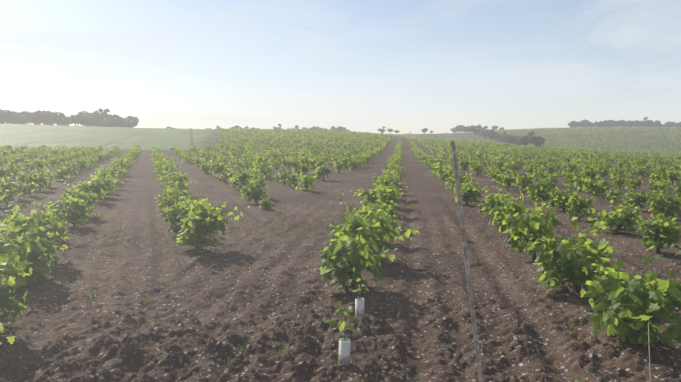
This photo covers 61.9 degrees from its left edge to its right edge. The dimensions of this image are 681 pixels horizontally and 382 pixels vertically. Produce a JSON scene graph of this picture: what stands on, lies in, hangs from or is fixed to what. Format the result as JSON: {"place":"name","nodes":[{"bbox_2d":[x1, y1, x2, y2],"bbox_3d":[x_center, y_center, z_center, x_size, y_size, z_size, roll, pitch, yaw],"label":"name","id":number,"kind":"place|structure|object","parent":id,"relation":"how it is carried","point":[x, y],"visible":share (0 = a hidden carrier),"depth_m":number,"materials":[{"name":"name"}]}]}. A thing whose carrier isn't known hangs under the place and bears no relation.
{"place":"outdoors","nodes":[
{"label":"outdoors","id":0,"kind":"place"},
{"bbox_2d":[0,124,220,150],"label":"cereal field","id":1,"kind":"structure","parent":0,"point":[30,136],"depth_m":150.12,"materials":[{"name":"green plant"}]},
{"bbox_2d":[0,110,15,123],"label":"tree","id":2,"kind":"object","parent":1,"relation":"on","point":[7,115],"visible":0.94,"depth_m":295.19,"materials":[{"name":"green plant"}]},
{"bbox_2d":[21,114,37,123],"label":"tree","id":3,"kind":"object","parent":1,"relation":"on","point":[29,117],"visible":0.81,"depth_m":296.17,"materials":[{"name":"green plant"}]},
{"bbox_2d":[32,110,50,124],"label":"tree","id":4,"kind":"object","parent":1,"relation":"on","point":[40,115],"visible":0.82,"depth_m":296.40,"materials":[{"name":"green plant"}]},
{"bbox_2d":[48,111,64,124],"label":"tree","id":5,"kind":"object","parent":1,"relation":"on","point":[57,117],"visible":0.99,"depth_m":294.86,"materials":[{"name":"green plant"}]},
{"bbox_2d":[68,115,82,125],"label":"tree","id":6,"kind":"object","parent":1,"relation":"on","point":[77,119],"visible":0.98,"depth_m":290.35,"materials":[{"name":"green plant"}]},
{"bbox_2d":[81,115,94,125],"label":"tree","id":7,"kind":"object","parent":1,"relation":"on","point":[87,119],"visible":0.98,"depth_m":293.02,"materials":[{"name":"green plant"}]},
{"bbox_2d":[96,115,109,126],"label":"tree","id":8,"kind":"object","parent":1,"relation":"on","point":[100,122],"visible":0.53,"depth_m":304.52,"materials":[{"name":"green plant"}]},
{"bbox_2d":[104,115,119,126],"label":"tree","id":9,"kind":"object","parent":1,"relation":"on","point":[111,122],"visible":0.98,"depth_m":300.54,"materials":[{"name":"green plant"}]},
{"bbox_2d":[0,128,680,381],"bbox_3d":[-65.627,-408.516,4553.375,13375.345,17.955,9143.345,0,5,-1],"label":"ground","id":10,"kind":"structure","parent":0,"point":[209,326],"depth_m":8.68,"materials":[{"name":"soil"}]},
{"bbox_2d":[0,158,9,182],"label":"vine","id":11,"kind":"object","parent":10,"relation":"on","point":[3,172],"visible":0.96,"depth_m":32.13,"materials":[{"name":"green plant"}]},
{"bbox_2d":[0,322,14,344],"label":"vine","id":12,"kind":"object","parent":10,"relation":"on","point":[11,340],"visible":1,"depth_m":5.39,"materials":[{"name":"green plant"}]},
{"bbox_2d":[0,166,18,204],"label":"vine","id":13,"kind":"object","parent":10,"relation":"on","point":[7,186],"visible":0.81,"depth_m":20.43,"materials":[{"name":"green plant"}]},
{"bbox_2d":[7,156,24,177],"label":"vine","id":14,"kind":"object","parent":10,"relation":"on","point":[11,168],"visible":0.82,"depth_m":36.31,"materials":[{"name":"green plant"}]},
{"bbox_2d":[0,193,32,323],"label":"vine","id":15,"kind":"object","parent":10,"relation":"on","point":[9,260],"visible":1,"depth_m":6.83,"materials":[{"name":"green plant"}]},
{"bbox_2d":[14,178,28,198],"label":"vine","id":16,"kind":"object","parent":10,"relation":"on","point":[22,188],"visible":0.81,"depth_m":22.58,"materials":[{"name":"green plant"}]},
{"bbox_2d":[19,158,37,172],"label":"vine","id":17,"kind":"object","parent":10,"relation":"on","point":[26,164],"visible":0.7,"depth_m":40.39,"materials":[{"name":"green plant"}]},
{"bbox_2d":[15,154,43,195],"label":"vine","id":18,"kind":"object","parent":10,"relation":"on","point":[31,176],"visible":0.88,"depth_m":24.54,"materials":[{"name":"green plant"}]},
{"bbox_2d":[0,202,61,284],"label":"vine","id":19,"kind":"object","parent":10,"relation":"on","point":[39,248],"visible":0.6,"depth_m":9.25,"materials":[{"name":"green plant"}]},
{"bbox_2d":[0,172,71,253],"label":"vine","id":20,"kind":"object","parent":10,"relation":"on","point":[42,219],"visible":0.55,"depth_m":10.84,"materials":[{"name":"green plant"}]},
{"bbox_2d":[29,152,48,171],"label":"vine","id":21,"kind":"object","parent":10,"relation":"on","point":[39,165],"visible":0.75,"depth_m":42.55,"materials":[{"name":"green plant"}]},
{"bbox_2d":[27,164,51,190],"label":"vine","id":22,"kind":"object","parent":10,"relation":"on","point":[43,178],"visible":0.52,"depth_m":26.67,"materials":[{"name":"green plant"}]},
{"bbox_2d":[33,198,72,240],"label":"vine","id":23,"kind":"object","parent":10,"relation":"on","point":[62,221],"visible":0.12,"depth_m":13.08,"materials":[{"name":"green plant"}]},
{"bbox_2d":[52,166,70,180],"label":"vine","id":24,"kind":"object","parent":10,"relation":"on","point":[62,173],"visible":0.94,"depth_m":33.06,"materials":[{"name":"green plant"}]},
{"bbox_2d":[50,155,74,178],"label":"vine","id":25,"kind":"object","parent":10,"relation":"on","point":[69,168],"visible":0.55,"depth_m":34.95,"materials":[{"name":"green plant"}]},
{"bbox_2d":[39,183,105,227],"bbox_3d":[-7.314,0.405,15.245,1.314,1.403,1.393,1,5,14],"label":"vine","id":26,"kind":"object","parent":10,"relation":"on","point":[78,209],"visible":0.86,"depth_m":15.22,"materials":[{"name":"green plant"}]},
{"bbox_2d":[73,148,87,172],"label":"vine","id":27,"kind":"object","parent":10,"relation":"on","point":[83,162],"visible":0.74,"depth_m":41.25,"materials":[{"name":"green plant"}]},
{"bbox_2d":[58,174,104,212],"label":"vine","id":28,"kind":"object","parent":10,"relation":"on","point":[83,195],"visible":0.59,"depth_m":17.36,"materials":[{"name":"green plant"}]},
{"bbox_2d":[70,167,109,199],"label":"vine","id":29,"kind":"object","parent":10,"relation":"on","point":[95,184],"visible":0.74,"depth_m":21.44,"materials":[{"name":"green plant"}]},
{"bbox_2d":[70,164,123,195],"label":"vine","id":30,"kind":"object","parent":10,"relation":"on","point":[108,183],"visible":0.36,"depth_m":23.61,"materials":[{"name":"green plant"}]},
{"bbox_2d":[95,165,120,180],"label":"vine","id":31,"kind":"object","parent":10,"relation":"on","point":[113,174],"visible":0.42,"depth_m":27.69,"materials":[{"name":"green plant"}]},
{"bbox_2d":[99,157,123,179],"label":"vine","id":32,"kind":"object","parent":10,"relation":"on","point":[117,168],"visible":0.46,"depth_m":31.69,"materials":[{"name":"green plant"}]},
{"bbox_2d":[111,150,128,172],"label":"vine","id":33,"kind":"object","parent":10,"relation":"on","point":[121,162],"visible":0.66,"depth_m":38.02,"materials":[{"name":"green plant"}]},
{"bbox_2d":[156,150,175,181],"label":"vine","id":34,"kind":"object","parent":10,"relation":"on","point":[161,168],"visible":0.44,"depth_m":30.25,"materials":[{"name":"green plant"}]},
{"bbox_2d":[161,172,191,195],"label":"vine","id":35,"kind":"object","parent":10,"relation":"on","point":[179,184],"visible":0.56,"depth_m":22.38,"materials":[{"name":"green plant"}]},
{"bbox_2d":[165,181,187,200],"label":"vine","id":36,"kind":"object","parent":10,"relation":"on","point":[179,192],"visible":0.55,"depth_m":20.26,"materials":[{"name":"green plant"}]},
{"bbox_2d":[157,157,196,190],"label":"vine","id":37,"kind":"object","parent":10,"relation":"on","point":[181,177],"visible":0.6,"depth_m":24.50,"materials":[{"name":"green plant"}]},
{"bbox_2d":[155,183,200,214],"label":"vine","id":38,"kind":"object","parent":10,"relation":"on","point":[166,200],"visible":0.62,"depth_m":17.87,"materials":[{"name":"green plant"}]},
{"bbox_2d":[156,198,210,233],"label":"vine","id":39,"kind":"object","parent":10,"relation":"on","point":[173,214],"visible":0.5,"depth_m":13.62,"materials":[{"name":"green plant"}]},
{"bbox_2d":[171,184,213,208],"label":"vine","id":40,"kind":"object","parent":10,"relation":"on","point":[190,199],"visible":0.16,"depth_m":16.37,"materials":[{"name":"green plant"}]},
{"bbox_2d":[200,159,209,173],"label":"vine","id":41,"kind":"object","parent":10,"relation":"on","point":[206,166],"visible":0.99,"depth_m":39.62,"materials":[{"name":"green plant"}]},
{"bbox_2d":[175,197,249,248],"bbox_3d":[-2.932,0.768,12.120,1.678,1.278,1.341,-5,7,-43],"label":"vine","id":42,"kind":"object","parent":10,"relation":"on","point":[198,219],"visible":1,"depth_m":11.89,"materials":[{"name":"green plant"}]},
{"bbox_2d":[209,154,233,180],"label":"vine","id":43,"kind":"object","parent":10,"relation":"on","point":[217,167],"visible":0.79,"depth_m":33.77,"materials":[{"name":"green plant"}]},
{"bbox_2d":[218,165,233,182],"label":"vine","id":44,"kind":"object","parent":10,"relation":"on","point":[223,174],"visible":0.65,"depth_m":31.70,"materials":[{"name":"green plant"}]},
{"bbox_2d":[231,161,258,189],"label":"vine","id":45,"kind":"object","parent":10,"relation":"on","point":[242,176],"visible":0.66,"depth_m":25.11,"materials":[{"name":"green plant"}]},
{"bbox_2d":[235,172,266,203],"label":"vine","id":46,"kind":"object","parent":10,"relation":"on","point":[253,191],"visible":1,"depth_m":21.26,"materials":[{"name":"green plant"}]},
{"bbox_2d":[242,164,266,194],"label":"vine","id":47,"kind":"object","parent":10,"relation":"on","point":[261,182],"visible":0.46,"depth_m":23.32,"materials":[{"name":"green plant"}]},
{"bbox_2d":[252,151,270,176],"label":"vine","id":48,"kind":"object","parent":10,"relation":"on","point":[261,166],"visible":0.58,"depth_m":36.73,"materials":[{"name":"green plant"}]},
{"bbox_2d":[257,162,273,178],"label":"vine","id":49,"kind":"object","parent":10,"relation":"on","point":[265,170],"visible":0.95,"depth_m":34.75,"materials":[{"name":"green plant"}]},
{"bbox_2d":[259,193,273,208],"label":"vine","id":50,"kind":"object","parent":10,"relation":"on","point":[266,204],"visible":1,"depth_m":19.15,"materials":[{"name":"green plant"}]},
{"bbox_2d":[278,164,292,184],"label":"vine","id":51,"kind":"object","parent":10,"relation":"on","point":[283,173],"visible":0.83,"depth_m":30.34,"materials":[{"name":"green plant"}]},
{"bbox_2d":[278,156,292,170],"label":"vine","id":52,"kind":"object","parent":10,"relation":"on","point":[283,161],"visible":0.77,"depth_m":44.09,"materials":[{"name":"green plant"}]},
{"bbox_2d":[284,169,301,187],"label":"vine","id":53,"kind":"object","parent":10,"relation":"on","point":[291,180],"visible":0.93,"depth_m":28.26,"materials":[{"name":"green plant"}]},
{"bbox_2d":[287,154,307,173],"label":"vine","id":54,"kind":"object","parent":10,"relation":"on","point":[294,164],"visible":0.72,"depth_m":39.71,"materials":[{"name":"green plant"}]},
{"bbox_2d":[292,169,315,190],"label":"vine","id":55,"kind":"object","parent":10,"relation":"on","point":[305,179],"visible":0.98,"depth_m":26.44,"materials":[{"name":"green plant"}]},
{"bbox_2d":[296,157,313,175],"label":"vine","id":56,"kind":"object","parent":10,"relation":"on","point":[305,169],"visible":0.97,"depth_m":37.69,"materials":[{"name":"green plant"}]},
{"bbox_2d":[314,157,331,180],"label":"vine","id":57,"kind":"object","parent":10,"relation":"on","point":[322,169],"visible":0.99,"depth_m":33.53,"materials":[{"name":"green plant"}]},
{"bbox_2d":[334,159,344,173],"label":"vine","id":58,"kind":"object","parent":10,"relation":"on","point":[339,165],"visible":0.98,"depth_m":40.75,"materials":[{"name":"green plant"}]},
{"bbox_2d":[325,300,357,365],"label":"young grapevine","id":59,"kind":"object","parent":10,"relation":"on","point":[344,351],"visible":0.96,"depth_m":5.89,"materials":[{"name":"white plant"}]},
{"bbox_2d":[345,157,362,170],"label":"vine","id":60,"kind":"object","parent":10,"relation":"on","point":[354,163],"visible":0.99,"depth_m":43.69,"materials":[{"name":"green plant"}]},
{"bbox_2d":[318,204,397,293],"bbox_3d":[0.141,0.937,8.852,1.206,1.505,1.136,-5,7,-43],"label":"vine","id":61,"kind":"object","parent":10,"relation":"on","point":[355,255],"visible":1,"depth_m":8.66,"materials":[{"name":"green plant"}]},
{"bbox_2d":[348,271,368,317],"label":"young grapevine","id":62,"kind":"object","parent":10,"relation":"on","point":[359,306],"visible":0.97,"depth_m":7.43,"materials":[{"name":"white plastic"}]},
{"bbox_2d":[345,192,401,236],"bbox_3d":[0.788,0.645,13.142,1.343,1.300,0.972,1,5,12],"label":"vine","id":63,"kind":"object","parent":10,"relation":"on","point":[379,214],"visible":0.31,"depth_m":12.99,"materials":[{"name":"green plant"}]},
{"bbox_2d":[330,179,418,255],"bbox_3d":[0.612,0.659,11.159,1.781,1.731,1.548,-1,-2,-20],"label":"vine","id":64,"kind":"object","parent":10,"relation":"on","point":[353,223],"visible":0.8,"depth_m":10.80,"materials":[{"name":"green plant"}]},
{"bbox_2d":[350,173,411,209],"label":"vine","id":65,"kind":"object","parent":10,"relation":"on","point":[390,194],"visible":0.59,"depth_m":17.73,"materials":[{"name":"green plant"}]},
{"bbox_2d":[359,191,408,220],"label":"vine","id":66,"kind":"object","parent":10,"relation":"on","point":[393,211],"visible":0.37,"depth_m":15.43,"materials":[{"name":"green plant"}]},
{"bbox_2d":[371,167,407,188],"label":"vine","id":67,"kind":"object","parent":10,"relation":"on","point":[388,181],"visible":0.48,"depth_m":22.66,"materials":[{"name":"green plant"}]},
{"bbox_2d":[377,174,402,203],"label":"vine","id":68,"kind":"object","parent":10,"relation":"on","point":[397,192],"visible":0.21,"depth_m":20.31,"materials":[{"name":"green plant"}]},
{"bbox_2d":[435,163,452,179],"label":"vine","id":69,"kind":"object","parent":10,"relation":"on","point":[440,168],"visible":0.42,"depth_m":35.46,"materials":[{"name":"green plant"}]},
{"bbox_2d":[219,126,680,156],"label":"vines","id":70,"kind":"object","parent":10,"relation":"on","point":[434,140],"visible":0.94,"depth_m":279.44,"materials":[{"name":"green plant"}]},
{"bbox_2d":[448,167,478,192],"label":"vine","id":71,"kind":"object","parent":10,"relation":"on","point":[462,179],"visible":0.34,"depth_m":25.86,"materials":[{"name":"green plant"}]},
{"bbox_2d":[458,151,470,170],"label":"vine","id":72,"kind":"object","parent":10,"relation":"on","point":[465,162],"visible":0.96,"depth_m":48.92,"materials":[{"name":"green plant"}]},
{"bbox_2d":[450,174,480,195],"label":"vine","id":73,"kind":"object","parent":10,"relation":"on","point":[472,184],"visible":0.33,"depth_m":23.29,"materials":[{"name":"green plant"}]},
{"bbox_2d":[449,140,482,381],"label":"steel rod","id":74,"kind":"object","parent":10,"relation":"on","point":[465,250],"visible":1,"depth_m":1.52,"materials":[{"name":"grey metal"}]},
{"bbox_2d":[454,182,492,204],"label":"vine","id":75,"kind":"object","parent":10,"relation":"on","point":[468,192],"visible":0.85,"depth_m":20.87,"materials":[{"name":"green plant"}]},
{"bbox_2d":[470,159,482,175],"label":"vine","id":76,"kind":"object","parent":10,"relation":"on","point":[476,168],"visible":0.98,"depth_m":41.95,"materials":[{"name":"green plant"}]},
{"bbox_2d":[487,163,501,181],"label":"vine","id":77,"kind":"object","parent":10,"relation":"on","point":[492,173],"visible":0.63,"depth_m":34.30,"materials":[{"name":"green plant"}]},
{"bbox_2d":[495,154,506,171],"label":"vine","id":78,"kind":"object","parent":10,"relation":"on","point":[500,163],"visible":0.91,"depth_m":50.40,"materials":[{"name":"green plant"}]},
{"bbox_2d":[480,172,523,217],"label":"vine","id":79,"kind":"object","parent":10,"relation":"on","point":[492,201],"visible":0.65,"depth_m":16.25,"materials":[{"name":"green plant"}]},
{"bbox_2d":[501,166,515,189],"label":"vine","id":80,"kind":"object","parent":10,"relation":"on","point":[508,180],"visible":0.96,"depth_m":29.18,"materials":[{"name":"green plant"}]},
{"bbox_2d":[488,185,530,232],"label":"vine","id":81,"kind":"object","parent":10,"relation":"on","point":[511,208],"visible":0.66,"depth_m":13.75,"materials":[{"name":"green plant"}]},
{"bbox_2d":[507,158,519,172],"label":"vine","id":82,"kind":"object","parent":10,"relation":"on","point":[513,167],"visible":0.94,"depth_m":45.25,"materials":[{"name":"green plant"}]},
{"bbox_2d":[514,166,536,193],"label":"vine","id":83,"kind":"object","parent":10,"relation":"on","point":[522,180],"visible":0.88,"depth_m":26.77,"materials":[{"name":"green plant"}]},
{"bbox_2d":[518,131,534,145],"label":"tree","id":84,"kind":"object","parent":10,"relation":"on","point":[523,140],"visible":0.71,"depth_m":258.12,"materials":[{"name":"green plant"}]},
{"bbox_2d":[492,184,566,259],"bbox_3d":[3.908,0.644,11.305,1.557,1.654,1.026,0,6,-28],"label":"vine","id":85,"kind":"object","parent":10,"relation":"on","point":[532,223],"visible":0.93,"depth_m":11.12,"materials":[{"name":"green plant"}]},
{"bbox_2d":[527,136,545,145],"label":"tree","id":86,"kind":"object","parent":10,"relation":"on","point":[535,140],"visible":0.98,"depth_m":244.52,"materials":[{"name":"green plant"}]},
{"bbox_2d":[520,167,557,201],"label":"vine","id":87,"kind":"object","parent":10,"relation":"on","point":[544,188],"visible":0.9,"depth_m":22.10,"materials":[{"name":"green plant"}]},
{"bbox_2d":[545,170,560,183],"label":"vine","id":88,"kind":"object","parent":10,"relation":"on","point":[555,178],"visible":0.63,"depth_m":33.06,"materials":[{"name":"green plant"}]},
{"bbox_2d":[510,206,618,293],"bbox_3d":[3.489,0.932,8.790,1.595,1.546,1.206,3,6,30],"label":"vine","id":89,"kind":"object","parent":10,"relation":"on","point":[568,262],"visible":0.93,"depth_m":8.52,"materials":[{"name":"green plant"}]},
{"bbox_2d":[547,179,581,210],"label":"vine","id":90,"kind":"object","parent":10,"relation":"on","point":[562,202],"visible":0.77,"depth_m":19.71,"materials":[{"name":"green plant"}]},
{"bbox_2d":[559,163,584,189],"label":"vine","id":91,"kind":"object","parent":10,"relation":"on","point":[568,177],"visible":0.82,"depth_m":30.52,"materials":[{"name":"green plant"}]},
{"bbox_2d":[564,179,598,219],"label":"vine","id":92,"kind":"object","parent":10,"relation":"on","point":[580,204],"visible":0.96,"depth_m":17.30,"materials":[{"name":"green plant"}]},
{"bbox_2d":[572,170,590,192],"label":"vine","id":93,"kind":"object","parent":10,"relation":"on","point":[580,176],"visible":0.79,"depth_m":28.49,"materials":[{"name":"green plant"}]},
{"bbox_2d":[580,161,599,180],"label":"vine","id":94,"kind":"object","parent":10,"relation":"on","point":[589,172],"visible":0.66,"depth_m":36.57,"materials":[{"name":"green plant"}]},
{"bbox_2d":[581,169,618,197],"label":"vine","id":95,"kind":"object","parent":10,"relation":"on","point":[603,187],"visible":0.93,"depth_m":25.94,"materials":[{"name":"green plant"}]},
{"bbox_2d":[593,163,609,177],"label":"vine","id":96,"kind":"object","parent":10,"relation":"on","point":[603,172],"visible":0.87,"depth_m":43.55,"materials":[{"name":"green plant"}]},
{"bbox_2d":[582,192,644,232],"bbox_3d":[7.204,0.631,15.159,1.661,1.197,1.080,1,5,9],"label":"vine","id":97,"kind":"object","parent":10,"relation":"on","point":[625,221],"visible":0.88,"depth_m":14.96,"materials":[{"name":"green plant"}]},
{"bbox_2d":[604,185,623,202],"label":"vine","id":98,"kind":"object","parent":10,"relation":"on","point":[616,193],"visible":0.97,"depth_m":23.52,"materials":[{"name":"green plant"}]},
{"bbox_2d":[611,167,625,188],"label":"vine","id":99,"kind":"object","parent":10,"relation":"on","point":[619,182],"visible":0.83,"depth_m":31.68,"materials":[{"name":"green plant"}]},
{"bbox_2d":[580,208,680,346],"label":"vine","id":100,"kind":"object","parent":10,"relation":"on","point":[625,300],"visible":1,"depth_m":6.18,"materials":[{"name":"green plant"}]},
{"bbox_2d":[621,172,646,191],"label":"vine","id":101,"kind":"object","parent":10,"relation":"on","point":[634,181],"visible":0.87,"depth_m":29.47,"materials":[{"name":"green plant"}]},
{"bbox_2d":[618,180,656,210],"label":"vine","id":102,"kind":"object","parent":10,"relation":"on","point":[639,199],"visible":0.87,"depth_m":20.87,"materials":[{"name":"green plant"}]},
{"bbox_2d":[631,162,648,178],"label":"vine","id":103,"kind":"object","parent":10,"relation":"on","point":[641,171],"visible":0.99,"depth_m":43.29,"materials":[{"name":"green plant"}]},
{"bbox_2d":[631,213,680,252],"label":"vine","id":104,"kind":"object","parent":10,"relation":"on","point":[666,231],"visible":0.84,"depth_m":12.26,"materials":[{"name":"green plant"}]},
{"bbox_2d":[647,175,671,195],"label":"vine","id":105,"kind":"object","parent":10,"relation":"on","point":[653,187],"visible":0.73,"depth_m":26.57,"materials":[{"name":"green plant"}]},
{"bbox_2d":[650,162,671,185],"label":"vine","id":106,"kind":"object","parent":10,"relation":"on","point":[658,176],"visible":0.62,"depth_m":33.46,"materials":[{"name":"green plant"}]},
{"bbox_2d":[646,178,680,217],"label":"vine","id":107,"kind":"object","parent":10,"relation":"on","point":[658,202],"visible":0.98,"depth_m":18.76,"materials":[{"name":"green plant"}]},
{"bbox_2d":[666,166,680,184],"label":"vine","id":108,"kind":"object","parent":10,"relation":"on","point":[673,176],"visible":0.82,"depth_m":38.49,"materials":[{"name":"green plant"}]},
{"bbox_2d":[671,177,680,199],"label":"vine","id":109,"kind":"object","parent":10,"relation":"on","point":[678,192],"visible":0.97,"depth_m":24.57,"materials":[{"name":"green plant"}]},
{"bbox_2d":[0,0,680,133],"label":"sky","id":110,"kind":"structure","parent":0,"point":[404,66],"materials":[{"name":"blue"}]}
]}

